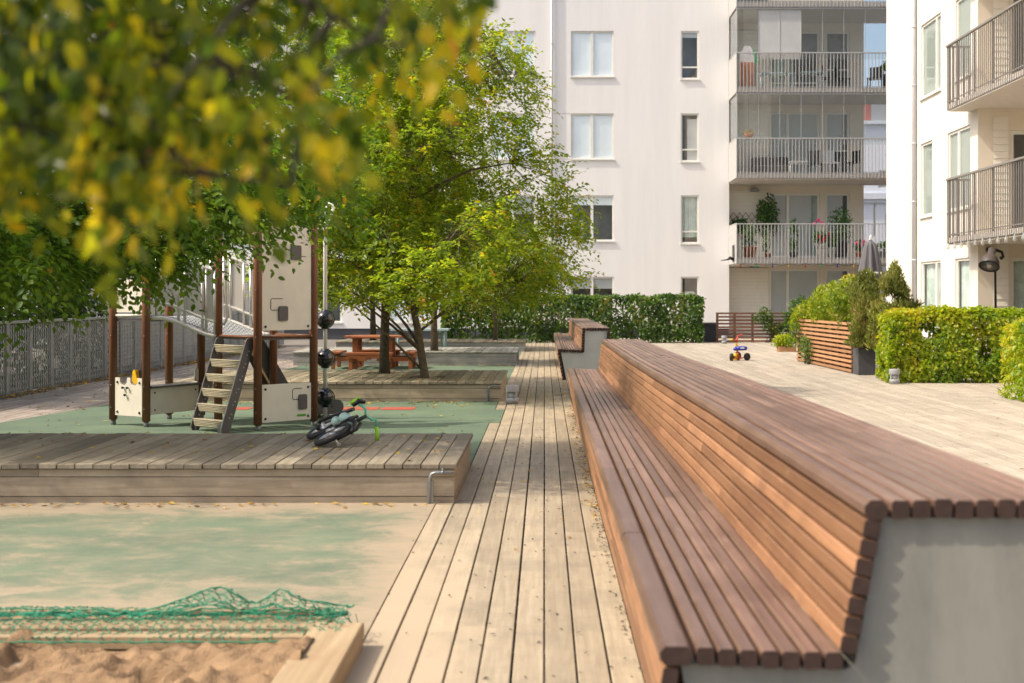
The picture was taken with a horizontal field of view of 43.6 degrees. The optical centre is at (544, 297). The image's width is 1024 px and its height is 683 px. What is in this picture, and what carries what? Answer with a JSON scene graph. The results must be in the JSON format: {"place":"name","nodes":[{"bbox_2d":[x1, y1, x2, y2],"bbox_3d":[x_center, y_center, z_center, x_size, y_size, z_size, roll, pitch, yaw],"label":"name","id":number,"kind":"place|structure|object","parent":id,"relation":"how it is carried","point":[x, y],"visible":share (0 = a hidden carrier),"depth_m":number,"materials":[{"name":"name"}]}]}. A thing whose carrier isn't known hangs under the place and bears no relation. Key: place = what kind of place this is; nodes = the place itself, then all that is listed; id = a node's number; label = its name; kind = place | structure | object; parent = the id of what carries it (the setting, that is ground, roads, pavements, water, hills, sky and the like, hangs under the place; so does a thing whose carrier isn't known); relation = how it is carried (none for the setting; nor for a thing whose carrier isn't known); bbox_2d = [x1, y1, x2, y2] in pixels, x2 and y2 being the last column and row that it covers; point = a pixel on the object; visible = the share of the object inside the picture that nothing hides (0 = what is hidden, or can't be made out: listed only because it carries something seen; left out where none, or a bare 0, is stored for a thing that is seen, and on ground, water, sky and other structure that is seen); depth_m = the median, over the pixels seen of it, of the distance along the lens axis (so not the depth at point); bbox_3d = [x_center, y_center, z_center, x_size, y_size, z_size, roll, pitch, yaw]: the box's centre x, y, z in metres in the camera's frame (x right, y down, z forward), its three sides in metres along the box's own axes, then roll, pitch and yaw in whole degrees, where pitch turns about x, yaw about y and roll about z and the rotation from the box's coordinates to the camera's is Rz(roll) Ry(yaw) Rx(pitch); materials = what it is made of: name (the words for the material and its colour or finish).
{"place":"outdoors","nodes":[
{"label":"outdoors","id":0,"kind":"place"},
{"bbox_2d":[0,347,308,422],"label":"fence side deck","id":1,"kind":"structure","parent":0,"point":[18,408],"depth_m":18.40,"materials":[{"name":"brown wood"}]},
{"bbox_2d":[0,345,295,420],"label":"fallen leaves by fence","id":2,"kind":"object","parent":1,"relation":"on","point":[85,383],"visible":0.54,"depth_m":20.76,"materials":[{"name":"brown plant"}]},
{"bbox_2d":[0,0,398,366],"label":"tree","id":3,"kind":"object","parent":1,"relation":"on","point":[63,267],"visible":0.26,"depth_m":9.94,"materials":[{"name":"green plant"}]},
{"bbox_2d":[0,336,767,682],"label":"ground","id":4,"kind":"structure","parent":0,"point":[294,344],"depth_m":20.82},
{"bbox_2d":[0,287,108,387],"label":"hedge","id":5,"kind":"object","parent":4,"relation":"on","point":[45,309],"visible":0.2,"depth_m":22.34,"materials":[{"name":"green plant"}]},
{"bbox_2d":[1,31,108,360],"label":"tree","id":6,"kind":"object","parent":4,"relation":"on","point":[58,310],"visible":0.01,"depth_m":23.80,"materials":[{"name":"green plant"}]},
{"bbox_2d":[8,176,211,314],"bbox_3d":[-11.011,-2.375,30.387,6.937,7.590,6.829,0,0,0],"label":"tree","id":7,"kind":"object","parent":4,"relation":"on","point":[188,177],"visible":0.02,"depth_m":30.29,"materials":[{"name":"green plant"}]},
{"bbox_2d":[0,311,283,398],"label":"metal fence","id":8,"kind":"object","parent":4,"relation":"on","point":[69,358],"visible":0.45,"depth_m":21.38,"materials":[{"name":"metal"}]},
{"bbox_2d":[54,274,248,372],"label":"garden wall","id":9,"kind":"structure","parent":4,"relation":"on","point":[152,308],"depth_m":30.02,"materials":[{"name":"grey metal"}]},
{"bbox_2d":[0,0,496,308],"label":"tree","id":10,"kind":"object","parent":4,"relation":"on","point":[133,140],"visible":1,"depth_m":1.57,"materials":[{"name":"green plant"}]},
{"bbox_2d":[0,352,520,665],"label":"rubber surface","id":11,"kind":"object","parent":4,"relation":"on","point":[111,555],"visible":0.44,"depth_m":7.45,"materials":[{"name":"green rubber"}]},
{"bbox_2d":[0,608,363,682],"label":"sandpit","id":12,"kind":"object","parent":11,"relation":"on","point":[314,654],"visible":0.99,"depth_m":4.87,"materials":[{"name":"beige sand"}]},
{"bbox_2d":[0,586,357,643],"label":"safety net","id":13,"kind":"object","parent":12,"relation":"on","point":[134,614],"visible":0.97,"depth_m":5.23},
{"bbox_2d":[109,202,343,433],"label":"play tower","id":14,"kind":"structure","parent":11,"relation":"on","point":[290,302],"depth_m":14.06,"materials":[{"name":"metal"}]},
{"bbox_2d":[0,433,472,505],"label":"timber platform","id":15,"kind":"structure","parent":11,"relation":"on","point":[117,468],"depth_m":8.82,"materials":[{"name":"brown wood"}]},
{"bbox_2d":[306,397,378,445],"bbox_3d":[-1.693,0.958,10.076,0.711,0.368,0.506,0,0,43],"label":"child bicycle","id":16,"kind":"object","parent":15,"relation":"on","point":[336,428],"visible":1,"depth_m":9.99,"materials":[{"name":"rubber"}]},
{"bbox_2d":[0,338,517,507],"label":"fallen leaves on platforms","id":17,"kind":"object","parent":11,"relation":"on","point":[30,504],"visible":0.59,"depth_m":9.78,"materials":[{"name":"brown plant"}]},
{"bbox_2d":[236,407,415,409],"bbox_3d":[-3.200,1.412,16.310,3.100,0.001,0.380,0,0,0],"label":"red marking","id":18,"kind":"object","parent":11,"relation":"on","point":[358,408],"visible":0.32,"depth_m":16.29,"materials":[{"name":"rubber"}]},
{"bbox_2d":[173,370,507,402],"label":"timber platform","id":19,"kind":"structure","parent":11,"relation":"on","point":[440,385],"depth_m":17.48,"materials":[{"name":"brown wood"}]},
{"bbox_2d":[201,0,517,373],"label":"tree","id":20,"kind":"object","parent":11,"relation":"on","point":[384,363],"visible":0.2,"depth_m":18.63,"materials":[{"name":"green plant"}]},
{"bbox_2d":[331,335,417,369],"bbox_3d":[-3.420,1.090,25.700,1.720,0.660,1.720,0,0,0],"label":"picnic table","id":21,"kind":"object","parent":11,"relation":"on","point":[357,357],"visible":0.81,"depth_m":25.36,"materials":[{"name":"orange wood"}]},
{"bbox_2d":[292,347,519,364],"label":"timber platform","id":22,"kind":"structure","parent":11,"relation":"on","point":[475,355],"depth_m":26.87,"materials":[{"name":"grey wood"}]},
{"bbox_2d":[390,328,449,346],"bbox_3d":[-3.025,1.087,31.200,1.390,0.665,0.700,0,0,0],"label":"steel table","id":23,"kind":"object","parent":11,"relation":"on","point":[443,337],"visible":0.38,"depth_m":30.95,"materials":[{"name":"silver metal"}]},
{"bbox_2d":[245,0,604,378],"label":"tree","id":24,"kind":"object","parent":11,"relation":"on","point":[415,304],"visible":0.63,"depth_m":17.68,"materials":[{"name":"green plant"}]},
{"bbox_2d":[335,339,525,351],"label":"timber platform","id":25,"kind":"structure","parent":11,"relation":"on","point":[503,343],"depth_m":33.62,"materials":[{"name":"brown wood"}]},
{"bbox_2d":[305,133,470,339],"bbox_3d":[-4.652,-2.020,34.847,5.380,6.882,5.035,0,0,0],"label":"tree","id":26,"kind":"object","parent":25,"relation":"on","point":[372,326],"visible":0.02,"depth_m":34.74,"materials":[{"name":"green plant"}]},
{"bbox_2d":[463,217,587,339],"bbox_3d":[-0.848,-0.529,34.713,4.062,3.900,4.093,0,0,0],"label":"tree","id":27,"kind":"object","parent":25,"relation":"on","point":[495,327],"visible":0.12,"depth_m":34.48,"materials":[{"name":"green plant"}]},
{"bbox_2d":[339,84,525,350],"bbox_3d":[-2.470,-1.827,27.606,4.128,6.495,4.170,0,0,0],"label":"tree","id":28,"kind":"object","parent":11,"relation":"on","point":[434,339],"visible":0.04,"depth_m":27.41,"materials":[{"name":"green plant"}]},
{"bbox_2d":[345,343,645,682],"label":"boardwalk","id":29,"kind":"structure","parent":4,"relation":"on","point":[421,607],"depth_m":6.48,"materials":[{"name":"brown wood"}]},
{"bbox_2d":[506,385,518,403],"bbox_3d":[-0.430,1.295,17.150,0.180,0.250,0.180,0,0,0],"label":"bollard light","id":30,"kind":"object","parent":29,"relation":"on","point":[512,391],"visible":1,"depth_m":17.09,"materials":[{"name":"silver metal"}]},
{"bbox_2d":[554,318,609,379],"bbox_3d":[0.685,0.979,27.131,0.911,0.921,10.332,0,0,0],"label":"long bench","id":31,"kind":"object","parent":29,"relation":"on","point":[578,346],"visible":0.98,"depth_m":22.06,"materials":[{"name":"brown wood"}]},
{"bbox_2d":[476,354,1023,549],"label":"fallen leaves on boardwalk","id":32,"kind":"object","parent":29,"relation":"on","point":[577,431],"visible":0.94,"depth_m":10.56,"materials":[{"name":"brown plant"}]},
{"bbox_2d":[567,339,1023,682],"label":"long bench","id":33,"kind":"object","parent":29,"relation":"on","point":[882,555],"visible":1,"depth_m":3.81,"materials":[{"name":"brown wood"}]},
{"bbox_2d":[419,345,639,663],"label":"deck joists","id":34,"kind":"object","parent":4,"relation":"on","point":[544,525],"visible":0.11,"depth_m":8.20,"materials":[{"name":"brown wood"}]},
{"bbox_2d":[438,291,706,342],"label":"hedge","id":35,"kind":"object","parent":4,"relation":"on","point":[647,330],"visible":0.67,"depth_m":40.15,"materials":[{"name":"green plant"}]},
{"bbox_2d":[864,104,885,300],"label":"distant house","id":36,"kind":"structure","parent":4,"relation":"on","point":[874,195],"depth_m":75.00,"materials":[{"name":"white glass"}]},
{"bbox_2d":[873,203,875,236],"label":"window","id":37,"kind":"structure","parent":36,"relation":"in","point":[874,204],"depth_m":75.04,"materials":[{"name":"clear glass"}]},
{"bbox_2d":[3,0,885,339],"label":"apartment building","id":38,"kind":"structure","parent":0,"point":[657,106],"depth_m":45.70,"materials":[{"name":"white paint"}]},
{"bbox_2d":[389,292,430,323],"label":"window","id":39,"kind":"structure","parent":38,"relation":"in","point":[396,319],"depth_m":45.78,"materials":[{"name":"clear glass"}]},
{"bbox_2d":[492,196,535,241],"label":"window","id":40,"kind":"structure","parent":38,"relation":"in","point":[526,198],"depth_m":45.78,"materials":[{"name":"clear glass"}]},
{"bbox_2d":[492,114,535,159],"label":"window","id":41,"kind":"structure","parent":38,"relation":"in","point":[520,115],"depth_m":45.78,"materials":[{"name":"white glass"}]},
{"bbox_2d":[492,31,535,77],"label":"window","id":42,"kind":"structure","parent":38,"relation":"in","point":[531,35],"depth_m":45.78,"materials":[{"name":"white glass"}]},
{"bbox_2d":[571,277,613,323],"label":"window","id":43,"kind":"structure","parent":38,"relation":"in","point":[601,282],"depth_m":45.78,"materials":[{"name":"white glass"}]},
{"bbox_2d":[570,114,614,159],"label":"window","id":44,"kind":"structure","parent":38,"relation":"in","point":[592,135],"depth_m":45.78,"materials":[{"name":"white glass"}]},
{"bbox_2d":[570,31,614,77],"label":"window","id":45,"kind":"structure","parent":38,"relation":"in","point":[592,52],"depth_m":45.78,"materials":[{"name":"white glass"}]},
{"bbox_2d":[571,196,614,241],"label":"window","id":46,"kind":"structure","parent":38,"relation":"in","point":[603,200],"depth_m":45.74,"materials":[{"name":"white plastic"}]},
{"bbox_2d":[681,277,698,325],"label":"window","id":47,"kind":"structure","parent":38,"relation":"in","point":[681,277],"depth_m":45.74,"materials":[{"name":"white plastic"}]},
{"bbox_2d":[680,196,699,244],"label":"window","id":48,"kind":"structure","parent":38,"relation":"in","point":[689,204],"depth_m":45.84,"materials":[{"name":"white glass"}]},
{"bbox_2d":[680,114,699,162],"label":"window","id":49,"kind":"structure","parent":38,"relation":"in","point":[692,149],"depth_m":45.78,"materials":[{"name":"white glass"}]},
{"bbox_2d":[680,31,699,79],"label":"window","id":50,"kind":"structure","parent":38,"relation":"in","point":[684,34],"depth_m":45.74,"materials":[{"name":"white plastic"}]},
{"bbox_2d":[739,46,756,85],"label":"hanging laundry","id":51,"kind":"object","parent":38,"relation":"hanging from","point":[747,56],"visible":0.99,"depth_m":44.31,"materials":[{"name":"fabric"}]},
{"bbox_2d":[742,97,753,137],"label":"hanging basket","id":52,"kind":"object","parent":38,"relation":"hanging from","point":[748,134],"visible":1,"depth_m":44.36,"materials":[{"name":"ceramic"}]},
{"bbox_2d":[740,224,758,258],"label":"potted plant","id":53,"kind":"object","parent":38,"relation":"on","point":[747,249],"visible":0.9,"depth_m":44.19,"materials":[{"name":"green plant"}]},
{"bbox_2d":[729,193,779,239],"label":"climbing plant","id":54,"kind":"object","parent":38,"relation":"attached to","point":[763,217],"visible":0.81,"depth_m":46.08,"materials":[{"name":"green plant"}]},
{"bbox_2d":[751,157,791,171],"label":"balcony sofa","id":55,"kind":"object","parent":38,"relation":"on","point":[754,164],"visible":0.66,"depth_m":45.85,"materials":[{"name":"grey fabric"}]},
{"bbox_2d":[759,72,794,87],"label":"balcony table","id":56,"kind":"object","parent":38,"relation":"on","point":[776,74],"visible":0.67,"depth_m":44.46,"materials":[{"name":"grey metal"}]},
{"bbox_2d":[769,269,818,332],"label":"window","id":57,"kind":"structure","parent":38,"relation":"in","point":[785,285],"depth_m":46.48,"materials":[{"name":"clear glass"}]},
{"bbox_2d":[769,193,818,256],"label":"window","id":58,"kind":"structure","parent":38,"relation":"in","point":[804,207],"depth_m":46.48,"materials":[{"name":"grey glass"}]},
{"bbox_2d":[769,112,818,171],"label":"window","id":59,"kind":"structure","parent":38,"relation":"in","point":[781,124],"depth_m":46.48,"materials":[{"name":"grey glass"}]},
{"bbox_2d":[769,31,818,87],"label":"window","id":60,"kind":"structure","parent":38,"relation":"in","point":[802,32],"depth_m":46.44,"materials":[{"name":"grey glass"}]},
{"bbox_2d":[789,218,798,258],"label":"potted plant","id":61,"kind":"object","parent":38,"relation":"on","point":[790,245],"visible":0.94,"depth_m":44.22,"materials":[{"name":"green plant"}]},
{"bbox_2d":[798,71,824,87],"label":"balcony table","id":62,"kind":"object","parent":38,"relation":"on","point":[819,73],"visible":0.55,"depth_m":44.50,"materials":[{"name":"grey metal"}]},
{"bbox_2d":[808,150,822,171],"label":"balcony chair","id":63,"kind":"object","parent":38,"relation":"on","point":[819,158],"visible":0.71,"depth_m":44.79,"materials":[{"name":"black plastic"}]},
{"bbox_2d":[811,230,829,248],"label":"potted plant","id":64,"kind":"object","parent":38,"relation":"hanging from","point":[820,240],"visible":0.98,"depth_m":44.09,"materials":[{"name":"green plant"}]},
{"bbox_2d":[822,151,839,171],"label":"balcony chair","id":65,"kind":"object","parent":38,"relation":"on","point":[826,157],"visible":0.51,"depth_m":44.92,"materials":[{"name":"white paint"}]},
{"bbox_2d":[825,234,839,258],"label":"potted plant","id":66,"kind":"object","parent":38,"relation":"on","point":[835,242],"visible":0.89,"depth_m":44.25,"materials":[{"name":"green plant"}]},
{"bbox_2d":[813,206,852,258],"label":"potted plant","id":67,"kind":"object","parent":38,"relation":"on","point":[842,220],"visible":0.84,"depth_m":44.49,"materials":[{"name":"green plant"}]},
{"bbox_2d":[825,269,848,330],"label":"balcony door","id":68,"kind":"structure","parent":38,"relation":"in","point":[830,274],"depth_m":46.48,"materials":[{"name":"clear glass"}]},
{"bbox_2d":[825,193,848,258],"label":"balcony door","id":69,"kind":"structure","parent":38,"relation":"in","point":[832,200],"depth_m":46.48,"materials":[{"name":"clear glass"}]},
{"bbox_2d":[825,112,848,171],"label":"balcony door","id":70,"kind":"structure","parent":38,"relation":"in","point":[833,120],"depth_m":46.48,"materials":[{"name":"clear glass"}]},
{"bbox_2d":[825,31,848,87],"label":"balcony door","id":71,"kind":"structure","parent":38,"relation":"in","point":[826,32],"depth_m":46.44,"materials":[{"name":"white glass"}]},
{"bbox_2d":[834,66,849,87],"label":"balcony chair","id":72,"kind":"object","parent":38,"relation":"on","point":[835,73],"visible":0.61,"depth_m":44.73,"materials":[{"name":"black plastic"}]},
{"bbox_2d":[842,150,859,171],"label":"balcony chair","id":73,"kind":"object","parent":38,"relation":"on","point":[856,157],"visible":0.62,"depth_m":44.83,"materials":[{"name":"black plastic"}]},
{"bbox_2d":[852,239,864,258],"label":"potted plant","id":74,"kind":"object","parent":38,"relation":"on","point":[856,246],"visible":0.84,"depth_m":44.20,"materials":[{"name":"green plant"}]},
{"bbox_2d":[867,67,881,87],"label":"balcony chair","id":75,"kind":"object","parent":38,"relation":"on","point":[877,75],"visible":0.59,"depth_m":44.83,"materials":[{"name":"black plastic"}]},
{"bbox_2d":[619,338,1023,479],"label":"terrace deck","id":76,"kind":"structure","parent":0,"point":[944,421],"depth_m":17.67,"materials":[{"name":"brown wood"}]},
{"bbox_2d":[3,358,1013,678],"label":"twigs and crumbs","id":77,"kind":"object","parent":76,"relation":"on","point":[567,544],"visible":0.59,"depth_m":7.80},
{"bbox_2d":[703,322,715,341],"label":"storage box","id":78,"kind":"object","parent":76,"relation":"on","point":[710,331],"visible":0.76,"depth_m":41.03,"materials":[{"name":"grey laminate"}]},
{"bbox_2d":[729,334,749,360],"bbox_3d":[4.377,1.120,28.879,0.534,0.608,0.331,0,0,-45],"label":"tricycle","id":79,"kind":"object","parent":76,"relation":"on","point":[735,355],"visible":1,"depth_m":28.86,"materials":[{"name":"plastic"}]},
{"bbox_2d":[716,312,815,341],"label":"slatted screen","id":80,"kind":"object","parent":76,"relation":"on","point":[734,327],"visible":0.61,"depth_m":40.58,"materials":[{"name":"brown wood"}]},
{"bbox_2d":[751,294,807,342],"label":"vine","id":81,"kind":"object","parent":80,"relation":"hanging from","point":[774,328],"visible":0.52,"depth_m":40.41,"materials":[{"name":"green plant"}]},
{"bbox_2d":[771,332,796,351],"bbox_3d":[6.369,1.155,33.693,0.770,0.530,0.577,0,0,0],"label":"flower box","id":82,"kind":"object","parent":76,"relation":"on","point":[781,342],"visible":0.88,"depth_m":33.57,"materials":[{"name":"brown wood"}]},
{"bbox_2d":[788,321,812,363],"bbox_3d":[5.604,0.968,27.765,0.374,0.928,1.686,0,0,0],"label":"shrub","id":83,"kind":"object","parent":76,"relation":"on","point":[805,341],"visible":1,"depth_m":27.49,"materials":[{"name":"green plant"}]},
{"bbox_2d":[797,319,858,372],"bbox_3d":[6.133,0.943,26.350,0.934,0.955,4.700,0,0,0],"label":"slatted screen","id":84,"kind":"object","parent":76,"relation":"on","point":[830,350],"visible":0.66,"depth_m":25.74,"materials":[{"name":"brown wood"}]},
{"bbox_2d":[787,273,885,334],"bbox_3d":[6.032,0.154,26.543,0.989,1.291,4.987,0,0,-5],"label":"shrub","id":85,"kind":"object","parent":84,"relation":"on","point":[829,302],"visible":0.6,"depth_m":26.48,"materials":[{"name":"green plant"}]},
{"bbox_2d":[853,347,874,374],"bbox_3d":[5.973,1.174,23.660,0.415,0.492,0.420,0,0,0],"label":"box planter","id":86,"kind":"object","parent":76,"relation":"on","point":[863,361],"visible":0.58,"depth_m":23.45,"materials":[{"name":"concrete"}]},
{"bbox_2d":[835,267,885,347],"bbox_3d":[5.907,0.171,23.627,1.112,1.534,0.873,0,0,0],"label":"thuja","id":87,"kind":"object","parent":86,"relation":"in","point":[863,292],"visible":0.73,"depth_m":23.45,"materials":[{"name":"green plant"}]},
{"bbox_2d":[858,235,882,290],"bbox_3d":[7.660,-0.030,30.000,0.593,2.900,0.593,0,0,-9],"label":"parasol","id":88,"kind":"object","parent":76,"relation":"on","point":[870,257],"visible":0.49,"depth_m":29.88,"materials":[{"name":"fabric"}]},
{"bbox_2d":[875,352,903,378],"bbox_3d":[6.070,1.179,22.450,0.400,0.482,0.400,0,0,0],"label":"box planter","id":89,"kind":"object","parent":76,"relation":"on","point":[876,366],"visible":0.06,"depth_m":22.58,"materials":[{"name":"concrete"}]},
{"bbox_2d":[863,259,923,349],"bbox_3d":[6.129,0.118,22.445,0.943,1.656,0.955,0,0,33],"label":"thuja","id":90,"kind":"object","parent":89,"relation":"in","point":[893,284],"visible":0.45,"depth_m":22.36,"materials":[{"name":"green plant"}]},
{"bbox_2d":[889,369,899,383],"bbox_3d":[5.770,1.295,21.050,0.180,0.250,0.180,0,0,0],"label":"bollard light","id":91,"kind":"object","parent":76,"relation":"on","point":[894,376],"visible":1,"depth_m":20.99,"materials":[{"name":"silver metal"}]},
{"bbox_2d":[874,304,1023,382],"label":"hedge","id":92,"kind":"object","parent":76,"relation":"on","point":[900,339],"visible":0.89,"depth_m":21.29,"materials":[{"name":"green plant"}]},
{"bbox_2d":[886,0,1023,361],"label":"apartment building","id":93,"kind":"structure","parent":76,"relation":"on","point":[955,121],"depth_m":29.04,"materials":[{"name":"white paint"}]},
{"bbox_2d":[918,141,932,218],"bbox_3d":[9.415,-2.896,31.435,0.139,1.861,1.000,0,0,0],"label":"window","id":94,"kind":"structure","parent":93,"relation":"in","point":[927,147],"depth_m":31.62,"materials":[{"name":"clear glass"}]},
{"bbox_2d":[918,13,940,100],"bbox_3d":[9.415,-5.841,31.090,0.139,1.871,1.670,0,0,0],"label":"window","id":95,"kind":"structure","parent":93,"relation":"in","point":[931,31],"depth_m":31.30,"materials":[{"name":"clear glass"}]},
{"bbox_2d":[922,261,940,337],"bbox_3d":[9.465,0.039,31.100,0.239,1.851,1.670,0,0,0],"label":"window","id":96,"kind":"structure","parent":93,"relation":"in","point":[933,267],"depth_m":31.41,"materials":[{"name":"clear glass"}]},
{"bbox_2d":[945,125,969,213],"bbox_3d":[9.415,-2.896,28.990,0.139,1.861,1.650,0,0,0],"label":"window","id":97,"kind":"structure","parent":93,"relation":"in","point":[959,140],"depth_m":29.04,"materials":[{"name":"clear glass"}]},
{"bbox_2d":[957,258,968,337],"bbox_3d":[9.510,0.015,28.745,0.150,1.802,0.982,0,0,0],"label":"window","id":98,"kind":"structure","parent":93,"relation":"in","point":[964,261],"depth_m":28.95,"materials":[{"name":"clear glass"}]},
{"bbox_2d":[956,0,970,82],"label":"window","id":99,"kind":"structure","parent":93,"relation":"in","point":[963,6],"depth_m":28.84,"materials":[{"name":"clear glass"}]},
{"bbox_2d":[1010,257,1023,309],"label":"balcony door","id":100,"kind":"structure","parent":93,"relation":"in","point":[1016,263],"depth_m":27.84,"materials":[{"name":"grey glass"}]},
{"bbox_2d":[1010,131,1023,228],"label":"balcony door","id":101,"kind":"structure","parent":93,"relation":"in","point":[1012,133],"depth_m":27.74,"materials":[{"name":"grey glass"}]},
{"bbox_2d":[978,247,999,372],"bbox_3d":[8.405,0.234,23.928,0.557,2.372,0.378,0,0,-30],"label":"lamp post","id":102,"kind":"object","parent":76,"relation":"on","point":[989,261],"visible":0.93,"depth_m":23.91,"materials":[{"name":"black metal"}]},
{"bbox_2d":[997,316,1023,401],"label":"hedge","id":103,"kind":"object","parent":76,"relation":"on","point":[1015,328],"visible":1,"depth_m":17.71,"materials":[{"name":"green plant"}]},
{"bbox_2d":[864,0,885,87],"label":"sky","id":104,"kind":"structure","parent":0,"point":[874,33],"materials":[{"name":"blue"}]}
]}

